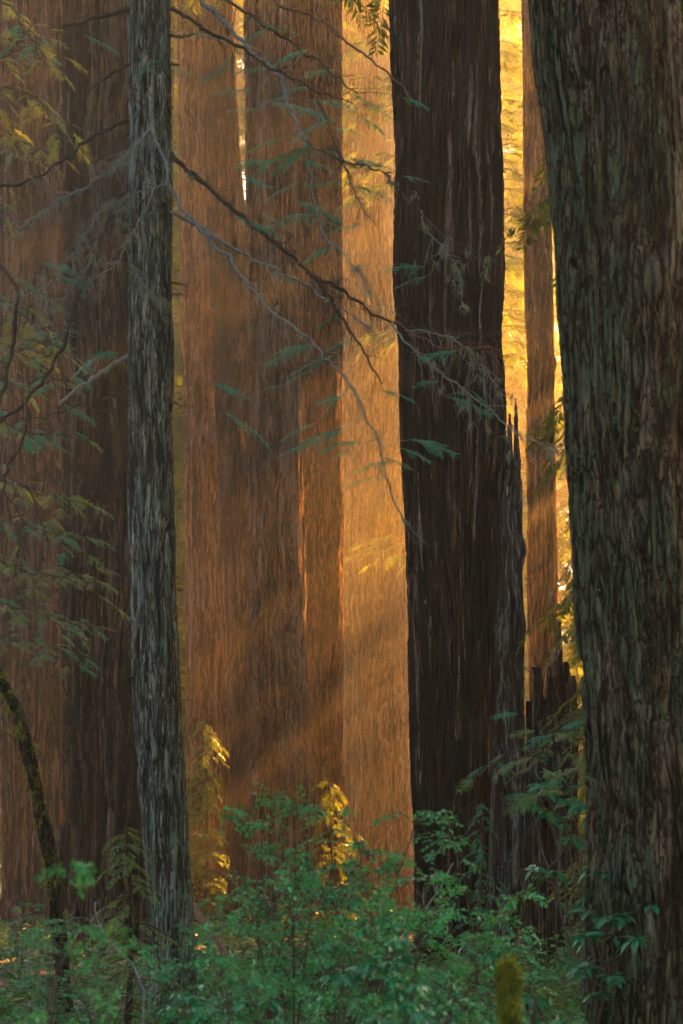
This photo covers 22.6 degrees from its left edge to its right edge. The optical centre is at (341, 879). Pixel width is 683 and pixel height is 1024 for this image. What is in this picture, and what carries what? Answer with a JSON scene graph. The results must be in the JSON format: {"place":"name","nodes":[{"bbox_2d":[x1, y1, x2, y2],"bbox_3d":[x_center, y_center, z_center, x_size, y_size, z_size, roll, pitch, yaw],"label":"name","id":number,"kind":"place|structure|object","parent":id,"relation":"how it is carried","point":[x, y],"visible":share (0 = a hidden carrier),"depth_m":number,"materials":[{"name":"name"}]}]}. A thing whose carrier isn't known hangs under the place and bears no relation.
{"place":"outdoors","nodes":[
{"label":"outdoors","id":0,"kind":"place"},
{"bbox_2d":[0,24,571,891],"label":"sky","id":1,"kind":"structure","parent":0,"point":[506,24],"materials":[{"name":"yellow"}]},
{"bbox_2d":[0,918,581,1023],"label":"ground","id":2,"kind":"structure","parent":0,"point":[41,972],"depth_m":28.66,"materials":[{"name":"green plant"}]},
{"bbox_2d":[0,794,2,900],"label":"hemlock tree","id":3,"kind":"object","parent":2,"relation":"on","point":[1,859],"depth_m":86.51,"materials":[{"name":"brown plant"}]},
{"bbox_2d":[3,898,48,983],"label":"huckleberry bush","id":4,"kind":"object","parent":2,"relation":"on","point":[19,923],"visible":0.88,"depth_m":23.83,"materials":[{"name":"green plant"}]},
{"bbox_2d":[0,0,65,939],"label":"redwood tree","id":5,"kind":"object","parent":2,"relation":"on","point":[40,696],"visible":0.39,"depth_m":48.37,"materials":[{"name":"red plant"}]},
{"bbox_2d":[0,669,74,1018],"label":"leaning sapling","id":6,"kind":"object","parent":2,"relation":"on","point":[45,837],"visible":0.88,"depth_m":16.94,"materials":[{"name":"brown plant"}]},
{"bbox_2d":[0,968,110,1023],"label":"huckleberry bush","id":7,"kind":"object","parent":2,"relation":"on","point":[64,979],"visible":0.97,"depth_m":9.70,"materials":[{"name":"green plant"}]},
{"bbox_2d":[10,912,103,1023],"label":"huckleberry bush","id":8,"kind":"object","parent":2,"relation":"on","point":[55,920],"visible":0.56,"depth_m":15.19,"materials":[{"name":"green plant"}]},
{"bbox_2d":[0,0,129,679],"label":"hemlock tree","id":9,"kind":"object","parent":2,"relation":"on","point":[14,284],"visible":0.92,"depth_m":27.75,"materials":[{"name":"green plant"}]},
{"bbox_2d":[11,860,120,1023],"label":"huckleberry bush","id":10,"kind":"object","parent":2,"relation":"on","point":[82,870],"visible":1,"depth_m":4.75,"materials":[{"name":"green plant"}]},
{"bbox_2d":[39,906,105,1022],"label":"dead sapling","id":11,"kind":"object","parent":2,"relation":"on","point":[64,960],"visible":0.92,"depth_m":6.00,"materials":[{"name":"brown wood"}]},
{"bbox_2d":[10,928,182,1023],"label":"huckleberry bush","id":12,"kind":"object","parent":2,"relation":"on","point":[27,981],"visible":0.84,"depth_m":12.98,"materials":[{"name":"green plant"}]},
{"bbox_2d":[77,925,135,1023],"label":"huckleberry bush","id":13,"kind":"object","parent":2,"relation":"on","point":[104,937],"visible":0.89,"depth_m":5.18,"materials":[{"name":"green plant"}]},
{"bbox_2d":[68,901,157,1023],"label":"dead sapling","id":14,"kind":"object","parent":2,"relation":"on","point":[139,981],"visible":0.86,"depth_m":11.00,"materials":[{"name":"brown wood"}]},
{"bbox_2d":[66,823,189,1023],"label":"hemlock sapling","id":15,"kind":"object","parent":2,"relation":"on","point":[129,915],"visible":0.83,"depth_m":15.04,"materials":[{"name":"green plant"}]},
{"bbox_2d":[170,0,185,723],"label":"hemlock tree","id":16,"kind":"object","parent":2,"relation":"on","point":[177,156],"visible":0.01,"depth_m":91.48,"materials":[{"name":"green plant"}]},
{"bbox_2d":[170,0,186,777],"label":"hemlock tree","id":17,"kind":"object","parent":2,"relation":"on","point":[178,439],"visible":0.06,"depth_m":65.01,"materials":[{"name":"plant"}]},
{"bbox_2d":[155,985,235,1023],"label":"rhododendron","id":18,"kind":"object","parent":2,"relation":"on","point":[189,1001],"visible":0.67,"depth_m":8.15,"materials":[{"name":"green plant"}]},
{"bbox_2d":[176,0,233,924],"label":"redwood tree","id":19,"kind":"object","parent":2,"relation":"on","point":[206,661],"visible":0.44,"depth_m":59.10,"materials":[{"name":"orange plant"}]},
{"bbox_2d":[185,771,225,926],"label":"hemlock sapling","id":20,"kind":"object","parent":2,"relation":"on","point":[191,867],"visible":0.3,"depth_m":58.04,"materials":[{"name":"yellow plant"}]},
{"bbox_2d":[186,720,230,925],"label":"hemlock sapling","id":21,"kind":"object","parent":2,"relation":"on","point":[206,884],"visible":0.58,"depth_m":57.09,"materials":[{"name":"yellow plant"}]},
{"bbox_2d":[172,1,245,528],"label":"hemlock tree","id":22,"kind":"object","parent":2,"relation":"on","point":[243,100],"depth_m":96.97,"materials":[{"name":"yellow plant"}]},
{"bbox_2d":[172,0,246,722],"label":"hemlock tree","id":23,"kind":"object","parent":2,"relation":"on","point":[241,84],"depth_m":91.75,"materials":[{"name":"yellow plant"}]},
{"bbox_2d":[36,0,387,961],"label":"redwood tree","id":24,"kind":"object","parent":2,"relation":"on","point":[100,806],"visible":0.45,"depth_m":35.16,"materials":[{"name":"brown plant"}]},
{"bbox_2d":[193,901,258,990],"bbox_3d":[-1.576,0.912,22.996,0.104,1.392,4.262,0,0,-19],"label":"fallen branch","id":25,"kind":"object","parent":2,"relation":"on","point":[198,913],"visible":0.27,"depth_m":23.89,"materials":[{"name":"wood"}]},
{"bbox_2d":[162,905,309,1023],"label":"huckleberry bush","id":26,"kind":"object","parent":2,"relation":"on","point":[189,932],"visible":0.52,"depth_m":17.11,"materials":[{"name":"green plant"}]},
{"bbox_2d":[177,0,316,938],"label":"redwood tree","id":27,"kind":"object","parent":2,"relation":"on","point":[278,716],"visible":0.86,"depth_m":49.37,"materials":[{"name":"red plant"}]},
{"bbox_2d":[194,894,304,1023],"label":"huckleberry bush","id":28,"kind":"object","parent":2,"relation":"on","point":[221,898],"visible":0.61,"depth_m":8.51,"materials":[{"name":"green plant"}]},
{"bbox_2d":[119,908,386,1023],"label":"huckleberry bush","id":29,"kind":"object","parent":2,"relation":"on","point":[166,977],"visible":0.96,"depth_m":7.85,"materials":[{"name":"green plant"}]},
{"bbox_2d":[232,887,330,1015],"bbox_3d":[-0.607,0.840,19.017,1.170,1.524,1.585,0,0,-11],"label":"huckleberry bush","id":30,"kind":"object","parent":2,"relation":"on","point":[279,940],"visible":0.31,"depth_m":19.02,"materials":[{"name":"green plant"}]},
{"bbox_2d":[0,587,564,899],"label":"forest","id":31,"kind":"object","parent":2,"relation":"on","point":[1,866],"depth_m":132.39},
{"bbox_2d":[0,0,566,1019],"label":"slim conifer","id":32,"kind":"object","parent":2,"relation":"on","point":[148,190],"visible":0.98,"depth_m":19.74,"materials":[{"name":"grey plant"}]},
{"bbox_2d":[223,784,353,1023],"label":"huckleberry bush","id":33,"kind":"object","parent":2,"relation":"on","point":[305,863],"visible":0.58,"depth_m":10.16,"materials":[{"name":"green plant"}]},
{"bbox_2d":[0,895,583,1023],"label":"ground cover","id":34,"kind":"object","parent":2,"relation":"on","point":[11,1000],"visible":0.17,"depth_m":22.22,"materials":[{"name":"green plant"}]},
{"bbox_2d":[232,928,417,1023],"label":"rhododendron","id":35,"kind":"object","parent":34,"relation":"on","point":[368,966],"visible":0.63,"depth_m":8.52,"materials":[{"name":"green plant"}]},
{"bbox_2d":[342,830,491,1023],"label":"huckleberry bush","id":36,"kind":"object","parent":34,"relation":"on","point":[442,835],"visible":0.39,"depth_m":10.47,"materials":[{"name":"green plant"}]},
{"bbox_2d":[432,940,560,1023],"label":"rhododendron","id":37,"kind":"object","parent":34,"relation":"on","point":[535,1017],"visible":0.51,"depth_m":10.47,"materials":[{"name":"green plant"}]},
{"bbox_2d":[492,941,587,1023],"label":"huckleberry bush","id":38,"kind":"object","parent":34,"relation":"on","point":[536,963],"visible":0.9,"depth_m":8.80,"materials":[{"name":"green plant"}]},
{"bbox_2d":[441,872,658,1023],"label":"rhododendron","id":39,"kind":"object","parent":34,"relation":"on","point":[617,978],"visible":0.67,"depth_m":10.97,"materials":[{"name":"green plant"}]},
{"bbox_2d":[199,0,385,929],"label":"redwood tree","id":40,"kind":"object","parent":2,"relation":"on","point":[223,174],"visible":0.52,"depth_m":56.40,"materials":[{"name":"brown plant"}]},
{"bbox_2d":[219,782,393,1023],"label":"huckleberry bush","id":41,"kind":"object","parent":2,"relation":"on","point":[347,864],"visible":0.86,"depth_m":9.37,"materials":[{"name":"green plant"}]},
{"bbox_2d":[213,897,415,1023],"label":"huckleberry bush","id":42,"kind":"object","parent":2,"relation":"on","point":[305,993],"visible":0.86,"depth_m":7.24,"materials":[{"name":"green plant"}]},
{"bbox_2d":[290,0,350,928],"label":"redwood tree","id":43,"kind":"object","parent":2,"relation":"on","point":[323,499],"visible":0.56,"depth_m":54.22,"materials":[{"name":"red plant"}]},
{"bbox_2d":[282,776,379,944],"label":"hemlock sapling","id":44,"kind":"object","parent":2,"relation":"on","point":[329,804],"visible":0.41,"depth_m":46.01,"materials":[{"name":"yellow plant"}]},
{"bbox_2d":[235,809,463,1023],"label":"huckleberry bush","id":45,"kind":"object","parent":2,"relation":"on","point":[383,892],"visible":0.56,"depth_m":9.46,"materials":[{"name":"green plant"}]},
{"bbox_2d":[323,873,380,991],"bbox_3d":[0.143,0.733,21.199,0.738,1.736,0.643,0,0,-29],"label":"huckleberry bush","id":46,"kind":"object","parent":2,"relation":"on","point":[345,941],"visible":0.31,"depth_m":21.14,"materials":[{"name":"green plant"}]},
{"bbox_2d":[308,840,409,979],"bbox_3d":[0.372,0.496,26.757,1.402,2.236,2.298,0,0,-32],"label":"rhododendron","id":47,"kind":"object","parent":2,"relation":"on","point":[358,844],"visible":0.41,"depth_m":26.85,"materials":[{"name":"green plant"}]},
{"bbox_2d":[342,22,405,579],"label":"hemlock sapling","id":48,"kind":"object","parent":2,"relation":"on","point":[370,339],"visible":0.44,"depth_m":64.48,"materials":[{"name":"yellow plant"}]},
{"bbox_2d":[342,0,413,918],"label":"redwood tree","id":49,"kind":"object","parent":2,"relation":"on","point":[376,767],"visible":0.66,"depth_m":74.79,"materials":[{"name":"brown plant"}]},
{"bbox_2d":[304,899,456,1020],"bbox_3d":[0.425,0.902,17.954,1.586,1.402,1.485,0,0,24],"label":"huckleberry bush","id":50,"kind":"object","parent":2,"relation":"on","point":[361,910],"visible":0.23,"depth_m":17.81,"materials":[{"name":"green plant"}]},
{"bbox_2d":[227,855,547,1023],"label":"huckleberry bush","id":51,"kind":"object","parent":2,"relation":"on","point":[423,913],"visible":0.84,"depth_m":8.63,"materials":[{"name":"green plant"}]},
{"bbox_2d":[377,0,397,370],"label":"redwood tree","id":52,"kind":"object","parent":2,"relation":"on","point":[387,128],"visible":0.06,"depth_m":91.44,"materials":[{"name":"brown plant"}]},
{"bbox_2d":[363,975,443,1023],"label":"rhododendron","id":53,"kind":"object","parent":2,"relation":"on","point":[409,1006],"visible":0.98,"depth_m":7.12,"materials":[{"name":"green plant"}]},
{"bbox_2d":[305,931,506,1023],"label":"huckleberry bush","id":54,"kind":"object","parent":2,"relation":"on","point":[468,935],"visible":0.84,"depth_m":7.62,"materials":[{"name":"green plant"}]},
{"bbox_2d":[419,1005,447,1023],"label":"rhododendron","id":55,"kind":"object","parent":2,"relation":"on","point":[445,1013],"visible":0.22,"depth_m":9.28,"materials":[{"name":"green plant"}]},
{"bbox_2d":[364,0,506,968],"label":"redwood tree","id":56,"kind":"object","parent":2,"relation":"on","point":[445,66],"visible":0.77,"depth_m":33.19,"materials":[{"name":"brown plant"}]},
{"bbox_2d":[402,863,472,1022],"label":"dead sapling","id":57,"kind":"object","parent":2,"relation":"on","point":[427,905],"visible":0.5,"depth_m":11.00,"materials":[{"name":"brown wood"}]},
{"bbox_2d":[394,925,498,1016],"bbox_3d":[0.929,0.983,15.060,1.103,1.237,0.690,0,0,-21],"label":"huckleberry bush","id":58,"kind":"object","parent":2,"relation":"on","point":[420,979],"visible":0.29,"depth_m":14.99,"materials":[{"name":"green plant"}]},
{"bbox_2d":[407,954,528,1023],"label":"huckleberry bush","id":59,"kind":"object","parent":2,"relation":"on","point":[467,970],"visible":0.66,"depth_m":7.57,"materials":[{"name":"green plant"}]},
{"bbox_2d":[441,801,514,985],"bbox_3d":[2.172,0.348,26.039,1.104,3.108,1.233,0,0,21],"label":"hemlock sapling","id":60,"kind":"object","parent":2,"relation":"on","point":[480,880],"visible":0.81,"depth_m":25.99,"materials":[{"name":"green plant"}]},
{"bbox_2d":[418,837,560,1023],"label":"huckleberry bush","id":61,"kind":"object","parent":2,"relation":"on","point":[455,845],"visible":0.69,"depth_m":9.57,"materials":[{"name":"green plant"}]},
{"bbox_2d":[413,0,581,846],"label":"hemlock tree","id":62,"kind":"object","parent":2,"relation":"on","point":[514,387],"visible":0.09,"depth_m":99.74,"materials":[{"name":"yellow plant"}]},
{"bbox_2d":[483,398,526,964],"bbox_3d":[3.211,-3.695,33.034,1.162,11.190,1.165,0,0,0],"label":"broken snag","id":63,"kind":"object","parent":2,"relation":"on","point":[506,860],"visible":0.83,"depth_m":32.77,"materials":[{"name":"brown wood"}]},
{"bbox_2d":[492,951,528,1023],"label":"mossy post","id":64,"kind":"object","parent":2,"relation":"on","point":[507,975],"visible":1,"depth_m":6.58,"materials":[{"name":"green plant"}]},
{"bbox_2d":[521,471,528,747],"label":"hemlock tree","id":65,"kind":"object","parent":2,"relation":"on","point":[525,604],"visible":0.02,"depth_m":90.62,"materials":[{"name":"brown plant"}]},
{"bbox_2d":[456,712,598,818],"bbox_3d":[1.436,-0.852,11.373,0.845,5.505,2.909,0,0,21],"label":"hemlock sapling","id":66,"kind":"object","parent":2,"relation":"on","point":[549,790],"visible":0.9,"depth_m":10.93,"materials":[{"name":"green plant"}]},
{"bbox_2d":[498,0,559,386],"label":"hemlock tree","id":67,"kind":"object","parent":2,"relation":"on","point":[518,317],"visible":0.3,"depth_m":75.19,"materials":[{"name":"yellow plant"}]},
{"bbox_2d":[501,7,565,585],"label":"hemlock tree","id":68,"kind":"object","parent":2,"relation":"on","point":[505,196],"depth_m":116.51,"materials":[{"name":"yellow plant"}]},
{"bbox_2d":[500,8,571,631],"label":"hemlock tree","id":69,"kind":"object","parent":2,"relation":"on","point":[522,333],"visible":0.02,"depth_m":115.52,"materials":[{"name":"yellow plant"}]},
{"bbox_2d":[490,958,583,1023],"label":"huckleberry bush","id":70,"kind":"object","parent":2,"relation":"on","point":[563,991],"visible":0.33,"depth_m":14.04,"materials":[{"name":"green plant"}]},
{"bbox_2d":[520,0,559,700],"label":"redwood tree","id":71,"kind":"object","parent":2,"relation":"on","point":[542,552],"visible":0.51,"depth_m":63.58,"materials":[{"name":"orange plant"}]},
{"bbox_2d":[513,244,583,823],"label":"hemlock tree","id":72,"kind":"object","parent":2,"relation":"on","point":[566,545],"visible":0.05,"depth_m":102.55,"materials":[{"name":"yellow plant"}]},
{"bbox_2d":[510,770,587,1007],"bbox_3d":[2.562,0.247,17.048,1.264,2.734,2.205,0,0,-21],"label":"rhododendron","id":73,"kind":"object","parent":2,"relation":"on","point":[549,815],"visible":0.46,"depth_m":17.44,"materials":[{"name":"green plant"}]},
{"bbox_2d":[521,622,582,967],"bbox_3d":[4.017,-1.452,32.026,1.467,6.703,1.492,0,0,0],"label":"burnt stump","id":74,"kind":"object","parent":2,"relation":"on","point":[561,688],"visible":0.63,"depth_m":31.73,"materials":[{"name":"brown wood"}]},
{"bbox_2d":[530,858,583,985],"bbox_3d":[3.279,0.613,21.958,1.395,1.976,1.193,0,0,45],"label":"huckleberry bush","id":75,"kind":"object","parent":2,"relation":"on","point":[574,926],"visible":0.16,"depth_m":22.00,"materials":[{"name":"green plant"}]},
{"bbox_2d":[549,517,583,862],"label":"hemlock tree","id":76,"kind":"object","parent":2,"relation":"on","point":[572,652],"depth_m":46.26,"materials":[{"name":"yellow plant"}]},
{"bbox_2d":[552,246,585,833],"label":"hemlock tree","id":77,"kind":"object","parent":2,"relation":"on","point":[563,516],"visible":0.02,"depth_m":64.52,"materials":[{"name":"yellow plant"}]},
{"bbox_2d":[564,576,584,883],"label":"hemlock tree","id":78,"kind":"object","parent":2,"relation":"on","point":[577,696],"visible":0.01,"depth_m":58.06,"materials":[{"name":"yellow plant"}]},
{"bbox_2d":[564,624,585,884],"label":"hemlock tree","id":79,"kind":"object","parent":2,"relation":"on","point":[576,674],"visible":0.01,"depth_m":72.03,"materials":[{"name":"yellow plant"}]},
{"bbox_2d":[578,760,585,911],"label":"hemlock sapling","id":80,"kind":"object","parent":2,"relation":"on","point":[581,787],"visible":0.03,"depth_m":43.91,"materials":[{"name":"green plant"}]},
{"bbox_2d":[496,0,682,898],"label":"hemlock tree","id":81,"kind":"object","parent":2,"relation":"on","point":[545,206],"visible":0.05,"depth_m":27.43,"materials":[{"name":"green plant"}]},
{"bbox_2d":[528,0,682,1023],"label":"redwood tree","id":82,"kind":"object","parent":2,"relation":"on","point":[608,77],"visible":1,"depth_m":11.08,"materials":[{"name":"brown plant"}]},
{"bbox_2d":[531,0,682,910],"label":"hemlock tree","id":83,"kind":"object","parent":2,"relation":"on","point":[580,797],"visible":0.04,"depth_m":19.75,"materials":[{"name":"green plant"}]},
{"bbox_2d":[272,0,412,99],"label":"bare branch","id":84,"kind":"object","parent":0,"point":[329,25],"visible":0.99,"depth_m":26.46,"materials":[{"name":"brown plant"}]}
]}

